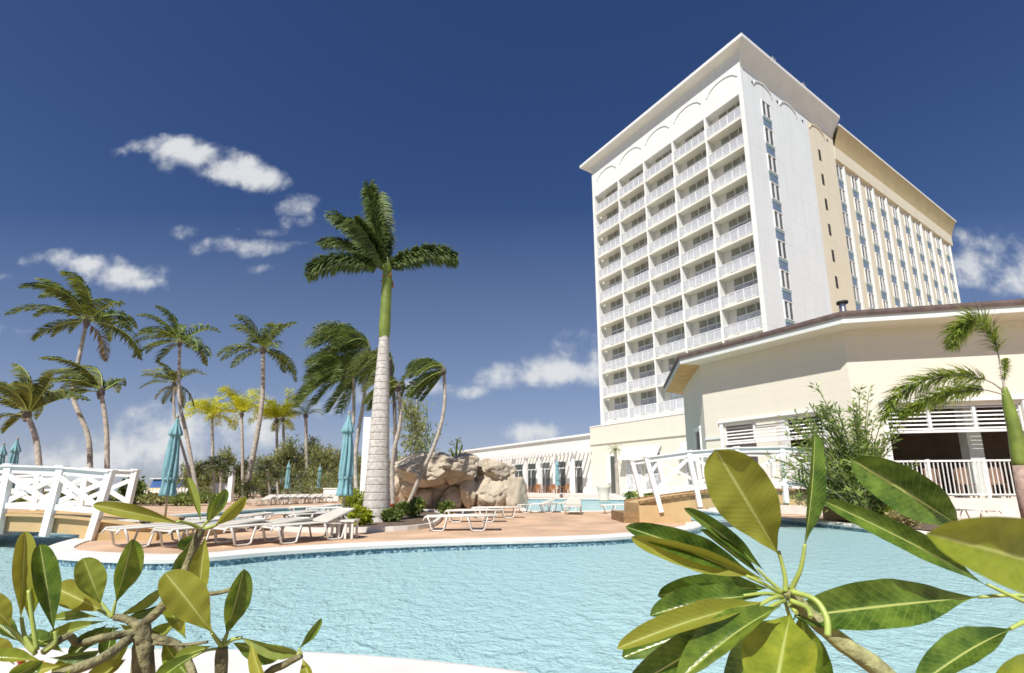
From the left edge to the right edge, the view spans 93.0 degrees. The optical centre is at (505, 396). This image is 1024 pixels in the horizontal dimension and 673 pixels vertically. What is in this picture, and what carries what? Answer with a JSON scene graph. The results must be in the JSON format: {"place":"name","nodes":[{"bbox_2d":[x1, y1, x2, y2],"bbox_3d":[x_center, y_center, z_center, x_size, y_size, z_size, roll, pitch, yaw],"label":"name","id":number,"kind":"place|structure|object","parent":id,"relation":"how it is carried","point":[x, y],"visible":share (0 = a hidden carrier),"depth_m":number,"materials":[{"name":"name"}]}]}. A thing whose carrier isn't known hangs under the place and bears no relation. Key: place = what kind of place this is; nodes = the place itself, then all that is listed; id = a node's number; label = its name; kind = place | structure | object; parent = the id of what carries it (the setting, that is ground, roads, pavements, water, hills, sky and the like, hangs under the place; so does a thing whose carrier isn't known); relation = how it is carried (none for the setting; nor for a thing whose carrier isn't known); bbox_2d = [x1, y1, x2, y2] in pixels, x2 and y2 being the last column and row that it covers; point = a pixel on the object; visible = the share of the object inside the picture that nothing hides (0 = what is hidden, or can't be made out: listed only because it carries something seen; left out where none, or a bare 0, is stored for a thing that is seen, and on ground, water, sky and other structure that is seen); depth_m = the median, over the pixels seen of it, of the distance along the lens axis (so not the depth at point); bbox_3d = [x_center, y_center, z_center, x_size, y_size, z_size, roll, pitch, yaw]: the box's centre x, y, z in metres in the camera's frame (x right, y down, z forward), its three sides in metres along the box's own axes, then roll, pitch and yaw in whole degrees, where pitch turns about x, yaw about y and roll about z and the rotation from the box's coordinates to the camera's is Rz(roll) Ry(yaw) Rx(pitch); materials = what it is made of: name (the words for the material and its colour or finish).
{"place":"outdoors","nodes":[
{"label":"outdoors","id":0,"kind":"place"},
{"bbox_2d":[75,507,685,553],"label":"island deck","id":1,"kind":"structure","parent":0,"point":[529,524],"depth_m":11.14,"materials":[{"name":"concrete"}]},
{"bbox_2d":[101,518,218,547],"bbox_3d":[-6.180,2.463,8.839,0.630,0.414,1.761,-7,-12,31],"label":"sun lounger","id":2,"kind":"object","parent":1,"relation":"on","point":[125,528],"visible":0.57,"depth_m":8.51,"materials":[{"name":"white plastic"}]},
{"bbox_2d":[158,415,182,516],"bbox_3d":[-7.433,1.692,10.771,0.468,2.633,0.468,-3,-11,17],"label":"closed umbrella","id":3,"kind":"object","parent":1,"relation":"on","point":[169,474],"visible":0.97,"depth_m":10.74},
{"bbox_2d":[150,518,267,546],"bbox_3d":[-5.287,2.448,8.761,0.630,0.414,1.761,-6,-12,29],"label":"sun lounger","id":4,"kind":"object","parent":1,"relation":"on","point":[177,528],"visible":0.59,"depth_m":8.62,"materials":[{"name":"white plastic"}]},
{"bbox_2d":[184,512,273,531],"bbox_3d":[-6.368,2.908,11.218,0.630,0.414,1.761,-9,-14,39],"label":"sun lounger","id":5,"kind":"object","parent":1,"relation":"on","point":[252,515],"visible":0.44,"depth_m":11.41,"materials":[{"name":"white plastic"}]},
{"bbox_2d":[206,517,311,545],"bbox_3d":[-4.581,2.518,9.131,0.630,0.414,1.761,-7,-12,31],"label":"sun lounger","id":6,"kind":"object","parent":1,"relation":"on","point":[278,521],"visible":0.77,"depth_m":8.94,"materials":[{"name":"white plastic"}]},
{"bbox_2d":[246,509,317,528],"bbox_3d":[-5.848,3.160,12.566,1.761,0.414,0.630,9,-14,-39],"label":"sun lounger","id":7,"kind":"object","parent":1,"relation":"on","point":[293,512],"visible":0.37,"depth_m":12.73,"materials":[{"name":"white plastic"}]},
{"bbox_2d":[256,507,353,544],"bbox_3d":[-3.843,2.477,9.395,0.630,0.590,1.721,-8,-13,37],"label":"sun lounger","id":8,"kind":"object","parent":1,"relation":"on","point":[328,517],"visible":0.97,"depth_m":9.47,"materials":[{"name":"white plastic"}]},
{"bbox_2d":[330,411,353,536],"bbox_3d":[-3.443,1.617,10.464,0.474,2.669,0.474,-5,-12,26],"label":"closed umbrella","id":9,"kind":"object","parent":1,"relation":"on","point":[345,474],"visible":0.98,"depth_m":10.42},
{"bbox_2d":[330,519,359,538],"bbox_3d":[-3.254,2.666,9.821,0.480,0.370,0.400,0,-11,0],"label":"side table","id":10,"kind":"object","parent":1,"relation":"on","point":[351,526],"visible":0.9,"depth_m":9.67,"materials":[{"name":"white plastic"}]},
{"bbox_2d":[359,417,370,499],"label":"white pillar","id":11,"kind":"structure","parent":1,"relation":"on","point":[366,434],"depth_m":23.64,"materials":[{"name":"paint"}]},
{"bbox_2d":[291,511,439,526],"bbox_3d":[-4.431,4.029,16.290,4.862,0.001,10.431,0,-11,0],"label":"planting bed","id":12,"kind":"object","parent":1,"relation":"on","point":[404,521],"visible":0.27,"depth_m":13.67,"materials":[{"name":"soil"}]},
{"bbox_2d":[339,487,363,508],"bbox_3d":[-4.932,3.463,15.945,1.066,1.021,0.899,0,-11,0],"label":"garden shrub","id":13,"kind":"object","parent":12,"relation":"on","point":[354,500],"visible":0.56,"depth_m":15.83,"materials":[{"name":"green plant"}]},
{"bbox_2d":[267,509,442,532],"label":"planting bed kerb","id":14,"kind":"structure","parent":12,"relation":"on","point":[437,520],"depth_m":11.35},
{"bbox_2d":[347,504,374,524],"bbox_3d":[-3.802,3.109,12.730,0.721,0.630,0.621,-4,-11,18],"label":"garden shrub","id":15,"kind":"object","parent":12,"relation":"on","point":[364,515],"visible":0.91,"depth_m":12.64,"materials":[{"name":"green plant"}]},
{"bbox_2d":[301,179,461,521],"bbox_3d":[-4.073,-1.881,15.353,5.351,11.283,3.236,0,-11,0],"label":"royal palm","id":16,"kind":"object","parent":12,"relation":"on","point":[369,244],"visible":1,"depth_m":15.32,"materials":[{"name":"plant"}]},
{"bbox_2d":[360,376,405,508],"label":"coconut palm","id":17,"kind":"object","parent":12,"relation":"on","point":[395,386],"visible":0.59,"depth_m":20.97,"materials":[{"name":"green plant"}]},
{"bbox_2d":[379,506,403,521],"bbox_3d":[-3.300,3.426,13.993,0.764,0.549,0.548,0,-11,0],"label":"garden shrub","id":18,"kind":"object","parent":12,"relation":"on","point":[390,514],"visible":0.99,"depth_m":13.89,"materials":[{"name":"green plant"}]},
{"bbox_2d":[403,495,426,517],"bbox_3d":[-2.954,3.636,15.786,0.751,0.896,0.808,4,-11,-21],"label":"garden shrub","id":19,"kind":"object","parent":12,"relation":"on","point":[416,505],"visible":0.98,"depth_m":15.73,"materials":[{"name":"green plant"}]},
{"bbox_2d":[341,347,397,475],"bbox_3d":[-7.173,1.494,25.080,3.043,8.293,3.237,-8,-14,38],"label":"coconut palm","id":20,"kind":"object","parent":1,"relation":"on","point":[364,359],"visible":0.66,"depth_m":25.31,"materials":[{"name":"green plant"}]},
{"bbox_2d":[49,507,701,563],"bbox_3d":[-1.200,4.377,17.780,15.970,0.112,21.982,0,-11,0],"label":"island coping","id":21,"kind":"object","parent":1,"relation":"on","point":[66,550],"visible":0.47,"depth_m":8.60,"materials":[{"name":"concrete"}]},
{"bbox_2d":[399,357,445,501],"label":"coconut palm","id":22,"kind":"object","parent":1,"relation":"on","point":[416,367],"visible":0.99,"depth_m":21.73,"materials":[{"name":"green plant"}]},
{"bbox_2d":[435,500,456,514],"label":"garden shrub","id":23,"kind":"object","parent":1,"relation":"on","point":[443,506],"visible":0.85,"depth_m":16.95,"materials":[{"name":"green plant"}]},
{"bbox_2d":[390,452,528,508],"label":"rock waterfall","id":24,"kind":"object","parent":1,"relation":"on","point":[445,476],"visible":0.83,"depth_m":23.73,"materials":[{"name":"stone"}]},
{"bbox_2d":[423,514,496,530],"bbox_3d":[-1.087,3.020,11.674,1.763,0.362,0.630,1,-11,-4],"label":"sun lounger","id":25,"kind":"object","parent":1,"relation":"on","point":[468,516],"visible":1,"depth_m":11.45,"materials":[{"name":"white plastic"}]},
{"bbox_2d":[444,509,502,522],"bbox_3d":[-0.960,3.562,14.571,1.763,0.362,0.630,1,-11,-4],"label":"sun lounger","id":26,"kind":"object","parent":1,"relation":"on","point":[463,510],"visible":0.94,"depth_m":14.33,"materials":[{"name":"white plastic"}]},
{"bbox_2d":[515,498,557,512],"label":"sun lounger","id":27,"kind":"object","parent":1,"relation":"on","point":[545,502],"visible":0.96,"depth_m":19.86,"materials":[{"name":"white plastic"}]},
{"bbox_2d":[564,498,581,513],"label":"sun lounger","id":28,"kind":"object","parent":1,"relation":"on","point":[573,502],"visible":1,"depth_m":19.50,"materials":[{"name":"white plastic"}]},
{"bbox_2d":[7,493,958,531],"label":"pool deck","id":29,"kind":"structure","parent":0,"point":[171,509],"depth_m":26.49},
{"bbox_2d":[7,437,21,488],"bbox_3d":[-15.597,2.558,15.290,0.461,2.592,0.461,3,-11,-14],"label":"closed umbrella","id":30,"kind":"object","parent":29,"relation":"on","point":[15,450],"visible":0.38,"depth_m":15.37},
{"bbox_2d":[0,363,90,494],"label":"coconut palm","id":31,"kind":"object","parent":29,"relation":"on","point":[27,394],"visible":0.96,"depth_m":24.09,"materials":[{"name":"green plant"}]},
{"bbox_2d":[2,271,142,493],"bbox_3d":[-27.470,-0.461,30.993,7.297,14.355,6.929,0,-11,0],"label":"coconut palm","id":32,"kind":"object","parent":29,"relation":"on","point":[83,304],"visible":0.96,"depth_m":31.07,"materials":[{"name":"green plant"}]},
{"bbox_2d":[38,356,126,500],"bbox_3d":[-25.209,2.068,28.256,4.357,8.376,4.201,9,-14,-40],"label":"coconut palm","id":33,"kind":"object","parent":29,"relation":"on","point":[82,378],"visible":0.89,"depth_m":28.08,"materials":[{"name":"green plant"}]},
{"bbox_2d":[0,463,225,540],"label":"footbridge","id":34,"kind":"object","parent":29,"relation":"on","point":[58,514],"visible":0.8,"depth_m":9.56,"materials":[{"name":"white paint"}]},
{"bbox_2d":[116,474,152,504],"bbox_3d":[-22.544,5.639,29.709,1.801,2.097,1.924,-4,-11,21],"label":"sea grape","id":35,"kind":"object","parent":29,"relation":"on","point":[141,487],"visible":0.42,"depth_m":29.30,"materials":[{"name":"green plant"}]},
{"bbox_2d":[134,492,181,505],"bbox_3d":[-19.458,5.809,27.644,3.114,0.962,1.884,4,-11,-22],"label":"border shrub","id":36,"kind":"object","parent":29,"relation":"on","point":[149,499],"visible":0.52,"depth_m":27.27,"materials":[{"name":"green plant"}]},
{"bbox_2d":[139,362,206,478],"bbox_3d":[-26.542,2.590,37.698,4.638,10.859,4.034,-6,-12,29],"label":"coconut palm","id":37,"kind":"object","parent":29,"relation":"on","point":[170,375],"visible":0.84,"depth_m":38.56,"materials":[{"name":"green plant"}]},
{"bbox_2d":[130,305,220,492],"bbox_3d":[-23.947,0.511,34.450,5.468,13.769,5.354,6,-12,-30],"label":"coconut palm","id":38,"kind":"object","parent":29,"relation":"on","point":[168,332],"visible":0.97,"depth_m":34.85,"materials":[{"name":"green plant"}]},
{"bbox_2d":[164,491,209,505],"bbox_3d":[-18.190,5.769,27.580,2.460,0.949,2.068,0,-11,0],"label":"border shrub","id":39,"kind":"object","parent":29,"relation":"on","point":[185,498],"visible":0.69,"depth_m":27.14,"materials":[{"name":"green plant"}]},
{"bbox_2d":[177,458,222,491],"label":"casuarina tree","id":40,"kind":"object","parent":29,"relation":"on","point":[203,478],"visible":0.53,"depth_m":44.97,"materials":[{"name":"green plant"}]},
{"bbox_2d":[179,394,239,488],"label":"yellow palm","id":41,"kind":"object","parent":29,"relation":"on","point":[203,402],"visible":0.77,"depth_m":50.06,"materials":[{"name":"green plant"}]},
{"bbox_2d":[195,454,229,491],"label":"dwarf palm","id":42,"kind":"object","parent":29,"relation":"on","point":[209,462],"visible":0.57,"depth_m":37.41,"materials":[{"name":"green plant"}]},
{"bbox_2d":[200,455,239,492],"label":"dwarf palm","id":43,"kind":"object","parent":29,"relation":"on","point":[225,470],"visible":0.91,"depth_m":29.50,"materials":[{"name":"green plant"}]},
{"bbox_2d":[207,442,240,486],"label":"casuarina tree","id":44,"kind":"object","parent":29,"relation":"on","point":[232,459],"visible":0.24,"depth_m":49.26,"materials":[{"name":"green plant"}]},
{"bbox_2d":[206,478,249,499],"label":"hedge shrub","id":45,"kind":"object","parent":29,"relation":"on","point":[240,486],"visible":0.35,"depth_m":40.91,"materials":[{"name":"green plant"}]},
{"bbox_2d":[227,466,235,501],"bbox_3d":[-20.034,6.327,35.441,0.400,2.593,0.400,0,-11,0],"label":"white post","id":46,"kind":"object","parent":29,"relation":"on","point":[231,483],"visible":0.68,"depth_m":35.31,"materials":[{"name":"paint"}]},
{"bbox_2d":[202,384,269,489],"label":"yellow palm","id":47,"kind":"object","parent":29,"relation":"on","point":[241,405],"visible":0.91,"depth_m":49.98,"materials":[{"name":"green plant"}]},
{"bbox_2d":[234,475,267,498],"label":"hedge shrub","id":48,"kind":"object","parent":29,"relation":"on","point":[252,490],"visible":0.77,"depth_m":42.82,"materials":[{"name":"green plant"}]},
{"bbox_2d":[217,314,297,498],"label":"coconut palm","id":49,"kind":"object","parent":29,"relation":"on","point":[264,341],"visible":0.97,"depth_m":44.90,"materials":[{"name":"green plant"}]},
{"bbox_2d":[243,453,279,497],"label":"casuarina tree","id":50,"kind":"object","parent":29,"relation":"on","point":[260,460],"visible":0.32,"depth_m":48.70,"materials":[{"name":"green plant"}]},
{"bbox_2d":[250,460,277,500],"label":"dwarf palm","id":51,"kind":"object","parent":29,"relation":"on","point":[267,467],"visible":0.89,"depth_m":35.40,"materials":[{"name":"green plant"}]},
{"bbox_2d":[248,398,294,494],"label":"yellow palm","id":52,"kind":"object","parent":29,"relation":"on","point":[276,420],"visible":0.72,"depth_m":50.03,"materials":[{"name":"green plant"}]},
{"bbox_2d":[260,466,290,501],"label":"dwarf palm","id":53,"kind":"object","parent":29,"relation":"on","point":[280,474],"visible":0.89,"depth_m":35.40,"materials":[{"name":"green plant"}]},
{"bbox_2d":[257,484,294,497],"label":"hedge shrub","id":54,"kind":"object","parent":29,"relation":"on","point":[281,488],"visible":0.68,"depth_m":42.35,"materials":[{"name":"green plant"}]},
{"bbox_2d":[255,388,300,492],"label":"yellow palm","id":55,"kind":"object","parent":29,"relation":"on","point":[283,410],"visible":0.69,"depth_m":50.12,"materials":[{"name":"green plant"}]},
{"bbox_2d":[264,433,309,492],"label":"casuarina tree","id":56,"kind":"object","parent":29,"relation":"on","point":[287,454],"visible":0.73,"depth_m":45.28,"materials":[{"name":"green plant"}]},
{"bbox_2d":[284,398,324,493],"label":"slim palm","id":57,"kind":"object","parent":29,"relation":"on","point":[305,415],"visible":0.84,"depth_m":48.10,"materials":[{"name":"green plant"}]},
{"bbox_2d":[292,434,320,492],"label":"casuarina tree","id":58,"kind":"object","parent":29,"relation":"on","point":[313,443],"visible":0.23,"depth_m":51.48,"materials":[{"name":"green plant"}]},
{"bbox_2d":[291,479,322,496],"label":"hedge shrub","id":59,"kind":"object","parent":29,"relation":"on","point":[301,487],"visible":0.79,"depth_m":42.89,"materials":[{"name":"green plant"}]},
{"bbox_2d":[301,440,339,493],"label":"casuarina tree","id":60,"kind":"object","parent":29,"relation":"on","point":[325,458],"visible":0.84,"depth_m":45.18,"materials":[{"name":"green plant"}]},
{"bbox_2d":[289,350,355,505],"bbox_3d":[-10.809,1.775,28.286,3.910,8.944,3.886,9,-14,-40],"label":"coconut palm","id":61,"kind":"object","parent":29,"relation":"on","point":[315,372],"visible":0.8,"depth_m":27.93,"materials":[{"name":"green plant"}]},
{"bbox_2d":[308,472,353,499],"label":"hedge shrub","id":62,"kind":"object","parent":29,"relation":"on","point":[329,484],"visible":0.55,"depth_m":40.52,"materials":[{"name":"green plant"}]},
{"bbox_2d":[302,320,372,489],"bbox_3d":[-9.604,0.864,27.237,3.734,10.356,5.377,0,-11,0],"label":"coconut palm","id":63,"kind":"object","parent":29,"relation":"on","point":[341,337],"visible":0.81,"depth_m":26.90,"materials":[{"name":"green plant"}]},
{"bbox_2d":[389,393,447,458],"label":"casuarina tree","id":64,"kind":"object","parent":29,"relation":"on","point":[410,411],"visible":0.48,"depth_m":35.75,"materials":[{"name":"green plant"}]},
{"bbox_2d":[0,498,927,672],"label":"pool coping","id":65,"kind":"object","parent":29,"relation":"on","point":[320,662],"visible":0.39,"depth_m":2.77,"materials":[{"name":"concrete"}]},
{"bbox_2d":[479,448,591,492],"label":"pergola","id":66,"kind":"object","parent":29,"relation":"on","point":[571,453],"visible":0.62,"depth_m":62.14,"materials":[{"name":"white paint"}]},
{"bbox_2d":[527,492,635,498],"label":"hotel terrace","id":67,"kind":"structure","parent":29,"relation":"on","point":[584,495],"depth_m":49.40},
{"bbox_2d":[596,485,610,500],"bbox_3d":[7.538,7.379,37.279,1.200,1.200,1.200,0,-11,0],"label":"planter urn","id":68,"kind":"object","parent":29,"relation":"on","point":[603,491],"visible":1,"depth_m":36.91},
{"bbox_2d":[607,444,622,494],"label":"slender palm","id":69,"kind":"object","parent":29,"relation":"on","point":[617,486],"visible":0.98,"depth_m":45.38,"materials":[{"name":"beige plant"}]},
{"bbox_2d":[611,446,847,522],"bbox_3d":[7.900,2.875,15.180,8.900,2.530,2.040,0,-11,0],"label":"footbridge","id":70,"kind":"object","parent":29,"relation":"on","point":[663,504],"visible":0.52,"depth_m":14.35,"materials":[{"name":"paint"}]},
{"bbox_2d":[580,32,960,493],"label":"hotel tower","id":71,"kind":"structure","parent":29,"relation":"on","point":[776,188],"depth_m":52.04,"materials":[{"name":"white paint"}]},
{"bbox_2d":[606,454,615,493],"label":"door","id":72,"kind":"structure","parent":71,"relation":"in","point":[610,458],"depth_m":54.68,"materials":[{"name":"white paint"}]},
{"bbox_2d":[617,446,642,490],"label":"shuttered window","id":73,"kind":"structure","parent":71,"relation":"in","point":[629,453],"depth_m":52.01,"materials":[{"name":"white paint"}]},
{"bbox_2d":[635,444,661,489],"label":"shuttered window","id":74,"kind":"structure","parent":71,"relation":"in","point":[645,450],"depth_m":49.82,"materials":[{"name":"white paint"}]},
{"bbox_2d":[761,99,771,129],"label":"window","id":75,"kind":"structure","parent":71,"relation":"in","point":[766,109],"depth_m":48.22,"materials":[{"name":"white glass"}]},
{"bbox_2d":[764,125,774,156],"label":"window","id":76,"kind":"structure","parent":71,"relation":"in","point":[769,135],"depth_m":47.67,"materials":[{"name":"white glass"}]},
{"bbox_2d":[767,153,778,184],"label":"window","id":77,"kind":"structure","parent":71,"relation":"in","point":[772,161],"depth_m":47.11,"materials":[{"name":"white glass"}]},
{"bbox_2d":[770,181,781,212],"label":"window","id":78,"kind":"structure","parent":71,"relation":"in","point":[775,189],"depth_m":46.56,"materials":[{"name":"white glass"}]},
{"bbox_2d":[773,209,784,241],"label":"window","id":79,"kind":"structure","parent":71,"relation":"in","point":[778,217],"depth_m":46.02,"materials":[{"name":"white glass"}]},
{"bbox_2d":[776,239,788,271],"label":"window","id":80,"kind":"structure","parent":71,"relation":"in","point":[781,246],"depth_m":45.46,"materials":[{"name":"white glass"}]},
{"bbox_2d":[779,269,791,301],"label":"window","id":81,"kind":"structure","parent":71,"relation":"in","point":[784,275],"depth_m":44.91,"materials":[{"name":"white glass"}]},
{"bbox_2d":[783,300,794,325],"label":"window","id":82,"kind":"structure","parent":71,"relation":"in","point":[788,306],"depth_m":44.40,"materials":[{"name":"white glass"}]},
{"bbox_2d":[864,268,872,293],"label":"window","id":83,"kind":"structure","parent":71,"relation":"in","point":[868,278],"depth_m":56.36,"materials":[{"name":"white glass"}]},
{"bbox_2d":[663,299,1023,508],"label":"cream pavilion","id":84,"kind":"structure","parent":29,"relation":"on","point":[733,392],"depth_m":19.17,"materials":[{"name":"paint"}]},
{"bbox_2d":[694,426,703,476],"bbox_3d":[10.035,2.867,25.039,0.195,2.570,1.600,-2,-11,12],"label":"window","id":85,"kind":"structure","parent":84,"relation":"in","point":[699,427],"depth_m":25.00,"materials":[{"name":"white paint"}]},
{"bbox_2d":[709,497,1020,518],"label":"pavilion terrace","id":86,"kind":"structure","parent":29,"relation":"on","point":[1007,507],"depth_m":15.79,"materials":[{"name":"concrete"}]},
{"bbox_2d":[893,459,1015,497],"bbox_3d":[18.100,2.585,15.454,11.178,1.280,0.095,-2,-11,12],"label":"terrace railing","id":87,"kind":"object","parent":86,"relation":"on","point":[989,494],"visible":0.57,"depth_m":16.03,"materials":[{"name":"white paint"}]},
{"bbox_2d":[953,467,979,497],"bbox_3d":[15.752,2.920,16.620,0.440,1.040,0.488,-5,-12,26],"label":"bistro chair","id":88,"kind":"object","parent":86,"relation":"on","point":[963,476],"visible":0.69,"depth_m":16.80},
{"bbox_2d":[988,467,1010,497],"bbox_3d":[16.634,2.885,16.428,0.440,1.040,0.488,-7,-13,35],"label":"bistro chair","id":89,"kind":"object","parent":86,"relation":"on","point":[995,476],"visible":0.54,"depth_m":16.58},
{"bbox_2d":[838,520,940,529],"bbox_3d":[11.202,3.427,12.947,2.434,0.001,5.062,0,-11,0],"label":"bank bed","id":90,"kind":"object","parent":29,"relation":"on","point":[925,526],"visible":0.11,"depth_m":12.55,"materials":[{"name":"soil"}]},
{"bbox_2d":[765,381,918,513],"bbox_3d":[9.784,1.560,13.857,4.374,4.077,2.478,0,-11,0],"label":"oleander shrub","id":91,"kind":"object","parent":90,"relation":"on","point":[847,486],"visible":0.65,"depth_m":13.66,"materials":[{"name":"plant"}]},
{"bbox_2d":[883,509,922,527],"bbox_3d":[10.204,3.126,12.437,0.827,0.698,0.687,0,-11,0],"label":"bank plant","id":92,"kind":"object","parent":90,"relation":"on","point":[903,519],"visible":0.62,"depth_m":12.35,"materials":[{"name":"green plant"}]},
{"bbox_2d":[872,296,1023,517],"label":"foxtail palm","id":93,"kind":"object","parent":29,"relation":"on","point":[962,327],"visible":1,"depth_m":12.24,"materials":[{"name":"green plant"}]},
{"bbox_2d":[0,500,1023,672],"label":"pool water","id":94,"kind":"structure","parent":0,"point":[581,609],"depth_m":5.12,"materials":[{"name":"liquid"}]},
{"bbox_2d":[0,0,1023,487],"label":"sky","id":95,"kind":"structure","parent":0,"point":[188,158],"materials":[{"name":"blue"}]},
{"bbox_2d":[458,433,591,492],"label":"restaurant wing","id":96,"kind":"structure","parent":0,"point":[583,481],"depth_m":64.52,"materials":[{"name":"paint"}]},
{"bbox_2d":[528,463,536,491],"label":"glass door","id":97,"kind":"structure","parent":96,"relation":"in","point":[532,469],"depth_m":67.71,"materials":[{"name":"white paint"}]},
{"bbox_2d":[542,462,550,492],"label":"glass door","id":98,"kind":"structure","parent":96,"relation":"in","point":[546,466],"depth_m":65.02,"materials":[{"name":"white paint"}]},
{"bbox_2d":[558,461,566,492],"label":"glass door","id":99,"kind":"structure","parent":96,"relation":"in","point":[562,464],"depth_m":62.22,"materials":[{"name":"white paint"}]},
{"bbox_2d":[575,459,583,492],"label":"glass door","id":100,"kind":"structure","parent":96,"relation":"in","point":[579,483],"depth_m":59.52,"materials":[{"name":"white paint"}]},
{"label":"foreground bed","id":101,"kind":"structure","parent":0,"visible":0},
{"bbox_2d":[0,478,321,672],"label":"plumeria plant","id":102,"kind":"object","parent":101,"relation":"on","point":[183,593],"visible":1,"depth_m":0.96,"materials":[{"name":"green plant"}]},
{"bbox_2d":[617,432,895,672],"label":"plumeria plant","id":103,"kind":"object","parent":101,"relation":"on","point":[710,615],"visible":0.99,"depth_m":0.92,"materials":[{"name":"green plant"}]},
{"bbox_2d":[794,456,1023,672],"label":"plumeria plant","id":104,"kind":"object","parent":101,"relation":"on","point":[991,548],"visible":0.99,"depth_m":0.91,"materials":[{"name":"green plant"}]},
{"label":"pool floor","id":105,"kind":"structure","parent":0,"visible":0},
{"bbox_2d":[0,499,869,569],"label":"pool wall","id":106,"kind":"structure","parent":105,"relation":"on","point":[310,555],"depth_m":9.06,"materials":[{"name":"tile"}]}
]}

